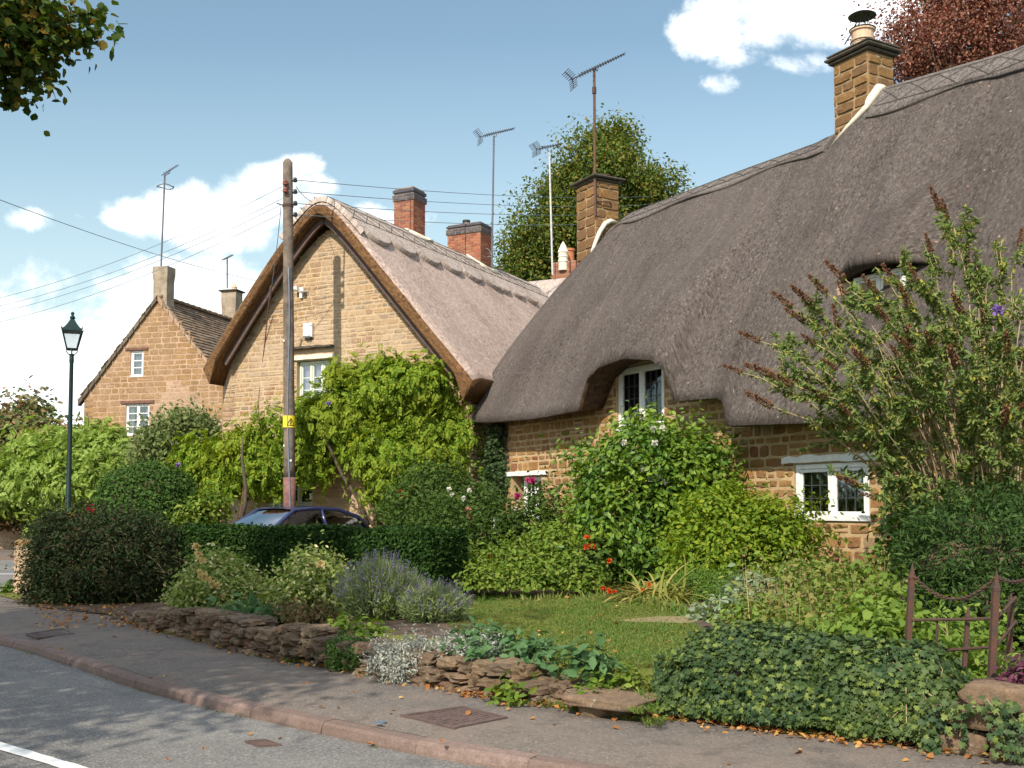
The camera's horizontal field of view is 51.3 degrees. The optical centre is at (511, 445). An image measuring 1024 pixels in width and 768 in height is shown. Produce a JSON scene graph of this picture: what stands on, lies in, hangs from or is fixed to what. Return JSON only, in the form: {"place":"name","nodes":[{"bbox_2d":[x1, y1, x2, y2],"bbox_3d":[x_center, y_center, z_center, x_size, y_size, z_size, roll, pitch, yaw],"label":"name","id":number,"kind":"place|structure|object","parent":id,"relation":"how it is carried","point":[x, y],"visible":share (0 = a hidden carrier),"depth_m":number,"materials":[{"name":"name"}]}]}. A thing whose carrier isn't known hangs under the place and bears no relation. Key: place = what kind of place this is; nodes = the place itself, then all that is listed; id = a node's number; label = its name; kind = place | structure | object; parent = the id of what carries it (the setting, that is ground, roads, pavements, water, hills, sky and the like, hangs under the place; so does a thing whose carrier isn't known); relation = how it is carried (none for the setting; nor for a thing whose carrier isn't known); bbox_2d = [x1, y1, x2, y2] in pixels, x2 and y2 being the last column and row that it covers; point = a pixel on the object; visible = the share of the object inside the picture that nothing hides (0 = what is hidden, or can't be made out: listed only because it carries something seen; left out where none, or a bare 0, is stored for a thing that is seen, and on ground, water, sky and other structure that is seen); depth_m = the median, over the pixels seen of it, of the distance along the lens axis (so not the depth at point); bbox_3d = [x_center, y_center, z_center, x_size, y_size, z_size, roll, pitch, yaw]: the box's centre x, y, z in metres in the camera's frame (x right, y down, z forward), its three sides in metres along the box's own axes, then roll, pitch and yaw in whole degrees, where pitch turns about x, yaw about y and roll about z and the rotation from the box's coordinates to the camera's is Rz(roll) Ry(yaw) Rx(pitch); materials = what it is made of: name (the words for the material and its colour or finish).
{"place":"outdoors","nodes":[
{"label":"outdoors","id":0,"kind":"place"},
{"bbox_2d":[0,560,14,585],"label":"side road","id":1,"kind":"structure","parent":0,"point":[7,574],"depth_m":26.17,"materials":[{"name":"asphalt"}]},
{"bbox_2d":[0,549,15,555],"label":"pavement","id":2,"kind":"structure","parent":0,"point":[5,552],"depth_m":34.42,"materials":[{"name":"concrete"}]},
{"bbox_2d":[1,200,255,280],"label":"overhead wire","id":3,"kind":"object","parent":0,"point":[116,241],"visible":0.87,"depth_m":32.38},
{"bbox_2d":[0,646,486,767],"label":"road","id":4,"kind":"structure","parent":0,"point":[58,710],"depth_m":7.39,"materials":[{"name":"asphalt"}]},
{"bbox_2d":[0,742,86,767],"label":"road marking","id":5,"kind":"object","parent":4,"relation":"on","point":[50,760],"visible":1,"depth_m":6.66,"materials":[{"name":"paint"}]},
{"bbox_2d":[244,739,281,746],"bbox_3d":[-1.649,1.978,7.057,0.131,0.032,0.254,3,-5,-43],"label":"drain grate","id":6,"kind":"object","parent":4,"relation":"on","point":[262,743],"visible":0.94,"depth_m":7.04,"materials":[{"name":"metal"}]},
{"bbox_2d":[0,592,932,742],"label":"lawn","id":7,"kind":"structure","parent":0,"point":[648,670],"depth_m":9.76,"materials":[{"name":"green plant"}]},
{"bbox_2d":[16,595,174,618],"bbox_3d":[-6.123,2.338,15.640,2.431,0.029,5.362,1,-3,-20],"label":"flower bed","id":8,"kind":"object","parent":7,"relation":"on","point":[129,608],"visible":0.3,"depth_m":15.33,"materials":[{"name":"soil"}]},
{"bbox_2d":[0,487,202,606],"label":"shaggy hedge","id":9,"kind":"object","parent":8,"relation":"on","point":[89,556],"visible":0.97,"depth_m":16.04,"materials":[{"name":"green plant"}]},
{"bbox_2d":[147,535,276,609],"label":"variegated shrub","id":10,"kind":"object","parent":7,"relation":"on","point":[204,579],"visible":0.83,"depth_m":13.11,"materials":[{"name":"green plant"}]},
{"bbox_2d":[168,520,470,598],"bbox_3d":[-3.101,1.786,16.538,5.123,1.233,1.280,-2,-4,25],"label":"clipped hedge","id":11,"kind":"object","parent":7,"relation":"on","point":[429,549],"visible":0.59,"depth_m":15.81,"materials":[{"name":"green plant"}]},
{"bbox_2d":[267,603,495,655],"bbox_3d":[-2.303,2.018,12.227,3.908,0.272,8.811,1,-3,-9],"label":"flower bed","id":12,"kind":"object","parent":7,"relation":"on","point":[396,624],"visible":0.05,"depth_m":10.47,"materials":[{"name":"soil"}]},
{"bbox_2d":[256,590,338,625],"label":"dry perennial","id":13,"kind":"object","parent":12,"relation":"on","point":[305,612],"visible":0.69,"depth_m":11.18,"materials":[{"name":"brown plant"}]},
{"bbox_2d":[244,529,356,617],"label":"leafy bush","id":14,"kind":"object","parent":12,"relation":"on","point":[315,573],"visible":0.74,"depth_m":12.41,"materials":[{"name":"green plant"}]},
{"bbox_2d":[326,605,394,637],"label":"lavender foot plant","id":15,"kind":"object","parent":12,"relation":"on","point":[344,622],"visible":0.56,"depth_m":10.25,"materials":[{"name":"green plant"}]},
{"bbox_2d":[320,548,428,621],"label":"lavender","id":16,"kind":"object","parent":12,"relation":"on","point":[369,591],"visible":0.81,"depth_m":11.29,"materials":[{"name":"plant"}]},
{"bbox_2d":[393,574,474,623],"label":"lavender","id":17,"kind":"object","parent":12,"relation":"on","point":[432,603],"visible":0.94,"depth_m":10.95,"materials":[{"name":"plant"}]},
{"bbox_2d":[448,596,705,726],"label":"grass","id":18,"kind":"structure","parent":7,"relation":"on","point":[592,609],"depth_m":10.53,"materials":[{"name":"plant"}]},
{"bbox_2d":[618,616,704,622],"bbox_3d":[1.586,1.821,11.164,1.091,0.001,0.700,0,-3,0],"label":"bare patch","id":19,"kind":"object","parent":7,"relation":"on","point":[659,618],"visible":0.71,"depth_m":11.15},
{"bbox_2d":[469,582,1023,677],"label":"flower bed","id":20,"kind":"object","parent":7,"relation":"on","point":[704,623],"visible":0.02,"depth_m":16.19,"materials":[{"name":"soil"}]},
{"bbox_2d":[368,460,494,565],"bbox_3d":[-1.490,1.313,18.933,2.037,2.301,5.843,1,-3,-10],"label":"fern shrub","id":21,"kind":"object","parent":20,"relation":"on","point":[448,521],"visible":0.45,"depth_m":17.46,"materials":[{"name":"green plant"}]},
{"bbox_2d":[354,441,572,563],"bbox_3d":[-0.835,1.212,18.829,4.709,2.704,3.095,-2,-4,34],"label":"rose bush","id":22,"kind":"object","parent":20,"relation":"on","point":[502,521],"visible":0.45,"depth_m":18.84,"materials":[{"name":"green plant"}]},
{"bbox_2d":[449,503,627,597],"bbox_3d":[0.251,1.656,16.227,2.911,1.556,2.720,0,-3,0],"label":"border shrub","id":23,"kind":"object","parent":20,"relation":"on","point":[537,563],"visible":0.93,"depth_m":15.62,"materials":[{"name":"green plant"}]},
{"bbox_2d":[558,521,630,590],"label":"red hot plant","id":24,"kind":"object","parent":20,"relation":"on","point":[584,547],"visible":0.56,"depth_m":15.71,"materials":[{"name":"green plant"}]},
{"bbox_2d":[535,396,756,590],"bbox_3d":[2.112,0.849,17.218,3.498,3.384,3.789,0,-3,0],"label":"glossy bush","id":25,"kind":"object","parent":20,"relation":"on","point":[656,485],"visible":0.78,"depth_m":16.57,"materials":[{"name":"green plant"}]},
{"bbox_2d":[592,569,702,602],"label":"daylily","id":26,"kind":"object","parent":20,"relation":"on","point":[639,591],"visible":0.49,"depth_m":13.36,"materials":[{"name":"green plant"}]},
{"bbox_2d":[611,551,711,606],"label":"daylily","id":27,"kind":"object","parent":20,"relation":"on","point":[665,590],"visible":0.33,"depth_m":12.91,"materials":[{"name":"green plant"}]},
{"bbox_2d":[656,557,746,603],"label":"feathery plant","id":28,"kind":"object","parent":20,"relation":"on","point":[698,579],"visible":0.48,"depth_m":13.19,"materials":[{"name":"green plant"}]},
{"bbox_2d":[683,399,754,495],"bbox_3d":[3.166,0.677,16.684,1.154,2.927,1.717,0,-3,0],"label":"rambler","id":29,"kind":"object","parent":20,"relation":"on","point":[704,473],"visible":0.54,"depth_m":16.84,"materials":[{"name":"green plant"}]},
{"bbox_2d":[684,563,785,622],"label":"sage plant","id":30,"kind":"object","parent":20,"relation":"on","point":[725,599],"visible":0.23,"depth_m":11.29,"materials":[{"name":"green plant"}]},
{"bbox_2d":[653,469,848,588],"bbox_3d":[3.326,1.285,14.670,2.762,1.930,2.898,0,-3,0],"label":"yellow green bush","id":31,"kind":"object","parent":20,"relation":"on","point":[728,526],"visible":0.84,"depth_m":14.32,"materials":[{"name":"green plant"}]},
{"bbox_2d":[694,538,915,635],"bbox_3d":[2.902,1.518,10.296,2.185,1.201,4.750,-1,-3,19],"label":"weed tangle","id":32,"kind":"object","parent":20,"relation":"on","point":[806,593],"visible":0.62,"depth_m":10.27,"materials":[{"name":"green plant"}]},
{"bbox_2d":[797,567,939,642],"bbox_3d":[2.869,1.468,8.431,1.166,0.970,1.478,0,-3,0],"label":"bindweed","id":33,"kind":"object","parent":20,"relation":"on","point":[871,620],"visible":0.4,"depth_m":8.36,"materials":[{"name":"green plant"}]},
{"bbox_2d":[722,185,1023,607],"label":"butterfly bush","id":34,"kind":"object","parent":20,"relation":"on","point":[985,414],"visible":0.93,"depth_m":10.87,"materials":[{"name":"green plant"}]},
{"bbox_2d":[852,464,1023,653],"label":"yew bush","id":35,"kind":"object","parent":20,"relation":"on","point":[951,549],"visible":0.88,"depth_m":9.19,"materials":[{"name":"green plant"}]},
{"bbox_2d":[859,461,1020,614],"bbox_3d":[4.671,0.956,11.555,1.853,1.813,1.997,0,-3,0],"label":"broad leaved shrub","id":36,"kind":"object","parent":20,"relation":"on","point":[889,521],"visible":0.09,"depth_m":11.60,"materials":[{"name":"green plant"}]},
{"bbox_2d":[872,564,1023,682],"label":"railing weed","id":37,"kind":"object","parent":20,"relation":"on","point":[951,635],"visible":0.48,"depth_m":7.74,"materials":[{"name":"green plant"}]},
{"bbox_2d":[917,622,1023,673],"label":"iris","id":38,"kind":"object","parent":20,"relation":"on","point":[984,670],"visible":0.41,"depth_m":7.20,"materials":[{"name":"green plant"}]},
{"bbox_2d":[0,0,1022,424],"label":"sky","id":39,"kind":"structure","parent":0,"point":[388,94],"materials":[{"name":"blue"}]},
{"bbox_2d":[0,596,1023,767],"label":"pavement","id":40,"kind":"structure","parent":0,"point":[570,734],"depth_m":7.52,"materials":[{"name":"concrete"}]},
{"bbox_2d":[26,628,74,639],"bbox_3d":[-5.349,2.180,12.320,0.468,0.032,0.831,2,-4,-34],"label":"pavement grate","id":41,"kind":"object","parent":40,"relation":"on","point":[38,635],"visible":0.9,"depth_m":12.24,"materials":[{"name":"metal"}]},
{"bbox_2d":[124,606,639,709],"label":"stone wall","id":42,"kind":"structure","parent":40,"relation":"on","point":[244,633],"depth_m":9.73,"materials":[{"name":"stone"}]},
{"bbox_2d":[206,591,299,625],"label":"trailing plant","id":43,"kind":"object","parent":42,"relation":"on","point":[252,608],"visible":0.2,"depth_m":11.80,"materials":[{"name":"green plant"}]},
{"bbox_2d":[319,629,370,671],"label":"leafy plant","id":44,"kind":"object","parent":42,"relation":"on","point":[332,651],"visible":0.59,"depth_m":9.46,"materials":[{"name":"green plant"}]},
{"bbox_2d":[357,621,513,684],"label":"silver plant","id":45,"kind":"object","parent":42,"relation":"on","point":[381,663],"visible":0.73,"depth_m":8.90,"materials":[{"name":"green plant"}]},
{"bbox_2d":[428,615,566,679],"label":"leafy plant","id":46,"kind":"object","parent":42,"relation":"on","point":[528,647],"visible":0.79,"depth_m":8.58,"materials":[{"name":"green plant"}]},
{"bbox_2d":[558,633,627,685],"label":"rosette plant","id":47,"kind":"object","parent":42,"relation":"on","point":[589,659],"visible":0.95,"depth_m":7.89,"materials":[{"name":"green plant"}]},
{"bbox_2d":[569,660,652,693],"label":"step weed","id":48,"kind":"object","parent":42,"relation":"on","point":[601,682],"visible":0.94,"depth_m":7.75,"materials":[{"name":"green plant"}]},
{"bbox_2d":[400,706,507,729],"bbox_3d":[-0.383,1.891,7.407,0.539,0.032,0.588,3,-5,-43],"label":"manhole cover","id":49,"kind":"object","parent":40,"relation":"on","point":[454,718],"visible":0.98,"depth_m":7.37,"materials":[{"name":"metal"}]},
{"bbox_2d":[483,670,539,706],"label":"wall weed","id":50,"kind":"object","parent":40,"relation":"on","point":[512,697],"depth_m":7.85,"materials":[{"name":"green plant"}]},
{"bbox_2d":[29,596,1013,764],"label":"fallen leaves","id":51,"kind":"object","parent":40,"relation":"on","point":[466,694],"visible":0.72,"depth_m":7.34,"materials":[{"name":"orange plant"}]},
{"bbox_2d":[561,688,656,717],"bbox_3d":[0.744,1.844,7.551,0.644,0.177,0.609,-2,-4,34],"label":"stone step","id":52,"kind":"object","parent":40,"relation":"on","point":[597,705],"visible":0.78,"depth_m":7.39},
{"bbox_2d":[932,677,1023,764],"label":"rubble wall","id":53,"kind":"structure","parent":40,"relation":"on","point":[989,688],"depth_m":6.24,"materials":[{"name":"stone"}]},
{"bbox_2d":[650,618,972,745],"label":"ivy bank","id":54,"kind":"structure","parent":53,"relation":"on","point":[758,672],"depth_m":6.92,"materials":[{"name":"plant"}]},
{"bbox_2d":[905,563,1023,677],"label":"iron railing","id":55,"kind":"object","parent":53,"relation":"on","point":[993,618],"visible":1,"depth_m":6.88,"materials":[{"name":"metal"}]},
{"bbox_2d":[909,683,1023,763],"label":"ivy strand","id":56,"kind":"object","parent":53,"relation":"attached to","point":[1009,729],"visible":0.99,"depth_m":6.17,"materials":[{"name":"green plant"}]},
{"bbox_2d":[991,654,1023,683],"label":"purple plant","id":57,"kind":"object","parent":53,"relation":"on","point":[1018,676],"visible":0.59,"depth_m":6.41,"materials":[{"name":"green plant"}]},
{"label":"driveway","id":58,"kind":"structure","parent":0,"visible":0},
{"bbox_2d":[0,580,14,592],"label":"pillar weed","id":59,"kind":"object","parent":58,"relation":"on","point":[8,588],"visible":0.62,"depth_m":18.03,"materials":[{"name":"green plant"}]},
{"bbox_2d":[12,539,32,592],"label":"garden wall","id":60,"kind":"structure","parent":58,"relation":"on","point":[17,564],"depth_m":17.88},
{"bbox_2d":[20,500,97,535],"bbox_3d":[-8.043,1.835,19.221,1.654,1.714,1.101,0,-3,7],"label":"rose cluster","id":61,"kind":"object","parent":58,"relation":"on","point":[33,517],"visible":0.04,"depth_m":19.10,"materials":[{"name":"green plant"}]},
{"bbox_2d":[89,457,205,538],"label":"clipped dome bush","id":62,"kind":"object","parent":58,"relation":"on","point":[162,485],"visible":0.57,"depth_m":22.82,"materials":[{"name":"green plant"}]},
{"bbox_2d":[159,480,240,527],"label":"leafy shrub","id":63,"kind":"object","parent":58,"relation":"on","point":[207,506],"visible":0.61,"depth_m":22.84,"materials":[{"name":"green plant"}]},
{"bbox_2d":[235,506,369,527],"bbox_3d":[-4.563,1.984,21.506,2.075,1.507,4.080,-3,-4,39],"label":"parked car","id":64,"kind":"object","parent":58,"relation":"on","point":[290,515],"visible":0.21,"depth_m":21.32,"materials":[{"name":"blue paint"}]},
{"bbox_2d":[471,10,1023,583],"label":"thatched cottage","id":65,"kind":"structure","parent":58,"relation":"on","point":[663,302],"depth_m":17.69,"materials":[{"name":"plant"}]},
{"bbox_2d":[474,422,510,557],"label":"ivy column","id":66,"kind":"structure","parent":65,"relation":"attached to","point":[491,469],"depth_m":23.89,"materials":[{"name":"green plant"}]},
{"bbox_2d":[506,470,547,517],"bbox_3d":[0.373,1.080,23.167,0.280,1.064,1.880,2,-4,-30],"label":"window","id":67,"kind":"structure","parent":65,"relation":"in","point":[521,473],"depth_m":23.20,"materials":[{"name":"white paint"}]},
{"bbox_2d":[562,52,625,215],"bbox_3d":[1.967,-7.411,25.195,1.577,4.033,0.418,1,-4,-20],"label":"tv aerial","id":68,"kind":"object","parent":65,"relation":"attached to","point":[593,69],"visible":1,"depth_m":25.19,"materials":[{"name":"metal"}]},
{"bbox_2d":[616,363,663,431],"bbox_3d":[2.381,-0.874,19.647,0.120,1.200,1.490,2,-4,-30],"label":"window","id":69,"kind":"structure","parent":65,"relation":"in","point":[634,383],"depth_m":19.65,"materials":[{"name":"white paint"}]},
{"bbox_2d":[781,452,875,521],"bbox_3d":[4.683,0.607,15.579,0.234,0.996,1.840,2,-4,-30],"label":"window","id":70,"kind":"structure","parent":65,"relation":"in","point":[849,501],"depth_m":15.51,"materials":[{"name":"white paint"}]},
{"bbox_2d":[853,267,905,294],"bbox_3d":[5.206,-2.120,15.135,0.120,0.670,0.980,2,-4,-30],"label":"window","id":71,"kind":"structure","parent":65,"relation":"in","point":[872,277],"depth_m":15.13,"materials":[{"name":"white paint"}]},
{"label":"ground","id":72,"kind":"structure","parent":0,"visible":0},
{"bbox_2d":[0,529,30,548],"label":"roadside wall","id":73,"kind":"structure","parent":72,"relation":"on","point":[8,539],"depth_m":37.36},
{"bbox_2d":[0,509,45,534],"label":"bramble","id":74,"kind":"object","parent":73,"relation":"on","point":[8,526],"visible":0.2,"depth_m":36.19,"materials":[{"name":"green plant"}]},
{"bbox_2d":[0,375,82,456],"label":"flowering shrub","id":75,"kind":"object","parent":72,"relation":"on","point":[15,416],"visible":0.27,"depth_m":43.84,"materials":[{"name":"green plant"}]},
{"bbox_2d":[0,0,126,136],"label":"street tree","id":76,"kind":"object","parent":72,"relation":"on","point":[34,34],"visible":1,"depth_m":10.77,"materials":[{"name":"green plant"}]},
{"bbox_2d":[0,413,136,537],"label":"climbing shrub","id":77,"kind":"object","parent":72,"relation":"on","point":[33,467],"visible":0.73,"depth_m":35.33,"materials":[{"name":"green plant"}]},
{"bbox_2d":[61,312,83,510],"bbox_3d":[-10.387,-0.011,25.042,0.486,6.298,0.487,1,-4,-20],"label":"street lamp","id":78,"kind":"object","parent":72,"relation":"on","point":[71,326],"visible":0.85,"depth_m":25.04,"materials":[{"name":"black metal"}]},
{"bbox_2d":[77,266,245,521],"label":"slate roofed house","id":79,"kind":"structure","parent":72,"relation":"on","point":[159,356],"depth_m":41.44,"materials":[{"name":"stone"}]},
{"bbox_2d":[130,351,142,376],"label":"window","id":80,"kind":"structure","parent":79,"relation":"in","point":[136,356],"depth_m":41.62,"materials":[{"name":"white paint"}]},
{"bbox_2d":[126,404,148,435],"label":"window","id":81,"kind":"structure","parent":79,"relation":"in","point":[131,413],"depth_m":41.50,"materials":[{"name":"white paint"}]},
{"bbox_2d":[156,165,177,265],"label":"tv aerial","id":82,"kind":"object","parent":79,"relation":"attached to","point":[163,187],"visible":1,"depth_m":41.96,"materials":[{"name":"metal"}]},
{"bbox_2d":[222,255,232,287],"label":"tv aerial","id":83,"kind":"object","parent":79,"relation":"attached to","point":[227,257],"visible":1,"depth_m":47.09,"materials":[{"name":"metal"}]},
{"bbox_2d":[112,393,221,480],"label":"feathery bush","id":84,"kind":"object","parent":72,"relation":"on","point":[156,435],"visible":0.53,"depth_m":32.21,"materials":[{"name":"green plant"}]},
{"bbox_2d":[277,158,297,506],"bbox_3d":[-5.090,-1.739,24.107,0.538,9.645,0.335,1,-4,-20],"label":"telegraph pole","id":85,"kind":"object","parent":72,"relation":"on","point":[289,477],"visible":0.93,"depth_m":24.09,"materials":[{"name":"brown wood"}]},
{"bbox_2d":[0,187,280,297],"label":"overhead wire","id":86,"kind":"object","parent":85,"relation":"attached to","point":[146,249],"visible":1,"depth_m":26.83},
{"bbox_2d":[0,213,280,321],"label":"overhead wire","id":87,"kind":"object","parent":85,"relation":"attached to","point":[146,274],"visible":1,"depth_m":26.72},
{"bbox_2d":[2,205,279,311],"bbox_3d":[-11.526,-4.553,28.358,14.902,1.426,0.012,-2,-4,33],"label":"overhead wire","id":88,"kind":"object","parent":85,"relation":"attached to","point":[149,264],"visible":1,"depth_m":26.71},
{"bbox_2d":[0,198,282,305],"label":"overhead wire","id":89,"kind":"object","parent":85,"relation":"attached to","point":[146,259],"visible":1,"depth_m":26.83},
{"bbox_2d":[239,286,271,516],"bbox_3d":[-6.144,-0.923,26.025,0.663,5.712,2.226,0,-3,-7],"label":"guy wire","id":90,"kind":"object","parent":85,"relation":"attached to","point":[270,293],"visible":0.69,"depth_m":25.69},
{"bbox_2d":[297,214,514,224],"bbox_3d":[1.367,-8.205,38.525,0.017,7.530,30.709,-1,-4,24],"label":"overhead wire","id":91,"kind":"object","parent":85,"relation":"attached to","point":[410,221],"visible":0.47,"depth_m":30.41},
{"bbox_2d":[297,203,627,214],"bbox_3d":[1.367,-8.561,38.545,0.017,7.725,30.712,-1,-4,24],"label":"overhead wire","id":92,"kind":"object","parent":85,"relation":"attached to","point":[409,210],"visible":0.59,"depth_m":28.73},
{"bbox_2d":[297,191,650,206],"bbox_3d":[1.366,-8.884,38.564,0.017,7.828,30.716,-1,-4,24],"label":"overhead wire","id":93,"kind":"object","parent":85,"relation":"attached to","point":[450,202],"visible":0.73,"depth_m":31.18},
{"bbox_2d":[297,180,660,197],"bbox_3d":[1.365,-9.221,38.583,0.017,7.957,30.719,-1,-4,24],"label":"overhead wire","id":94,"kind":"object","parent":85,"relation":"attached to","point":[448,192],"visible":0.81,"depth_m":31.10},
{"bbox_2d":[0,634,620,767],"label":"kerb","id":95,"kind":"structure","parent":72,"relation":"on","point":[467,753],"depth_m":7.52,"materials":[{"name":"stone"}]},
{"bbox_2d":[203,186,576,526],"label":"gabled cottage","id":96,"kind":"structure","parent":72,"relation":"on","point":[462,308],"depth_m":26.52,"materials":[{"name":"stone"}]},
{"bbox_2d":[268,465,312,505],"bbox_3d":[-5.492,0.961,26.633,1.490,1.140,0.120,-2,-4,27],"label":"window","id":97,"kind":"structure","parent":96,"relation":"in","point":[299,500],"depth_m":26.50,"materials":[{"name":"green paint"}]},
{"bbox_2d":[303,323,313,339],"bbox_3d":[-5.059,-2.829,26.427,0.275,0.398,0.100,-2,-4,27],"label":"alarm box","id":98,"kind":"object","parent":96,"relation":"attached to","point":[308,330],"visible":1,"depth_m":26.38,"materials":[{"name":"white paint"}]},
{"bbox_2d":[300,360,332,397],"bbox_3d":[-4.806,-1.527,26.482,1.140,1.130,0.219,-2,-4,27],"label":"window","id":99,"kind":"structure","parent":96,"relation":"in","point":[309,371],"depth_m":26.59,"materials":[{"name":"white paint"}]},
{"bbox_2d":[159,342,499,526],"bbox_3d":[-4.431,-0.018,25.011,8.712,4.603,3.528,-1,-3,12],"label":"wisteria","id":100,"kind":"object","parent":96,"relation":"attached to","point":[407,397],"visible":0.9,"depth_m":24.46,"materials":[{"name":"green plant"}]},
{"bbox_2d":[473,128,513,266],"bbox_3d":[-0.551,-7.589,32.411,1.310,4.380,0.471,2,-4,-29],"label":"tv aerial","id":101,"kind":"object","parent":96,"relation":"attached to","point":[491,251],"visible":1,"depth_m":32.36,"materials":[{"name":"metal"}]},
{"bbox_2d":[529,141,560,274],"bbox_3d":[1.178,-8.260,37.005,1.106,4.718,0.572,2,-4,-31],"label":"tv aerial","id":102,"kind":"object","parent":96,"relation":"attached to","point":[543,147],"visible":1,"depth_m":37.00,"materials":[{"name":"metal"}]},
{"bbox_2d":[11,588,964,754],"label":"edge weeds","id":103,"kind":"object","parent":72,"relation":"on","point":[651,602],"visible":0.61,"depth_m":12.84,"materials":[{"name":"green plant"}]},
{"bbox_2d":[491,102,695,281],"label":"lime tree","id":104,"kind":"object","parent":72,"relation":"on","point":[527,257],"visible":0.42,"depth_m":51.38,"materials":[{"name":"green plant"}]},
{"bbox_2d":[841,0,1023,83],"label":"copper beech","id":105,"kind":"object","parent":72,"relation":"on","point":[951,22],"visible":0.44,"depth_m":37.91,"materials":[{"name":"red plant"}]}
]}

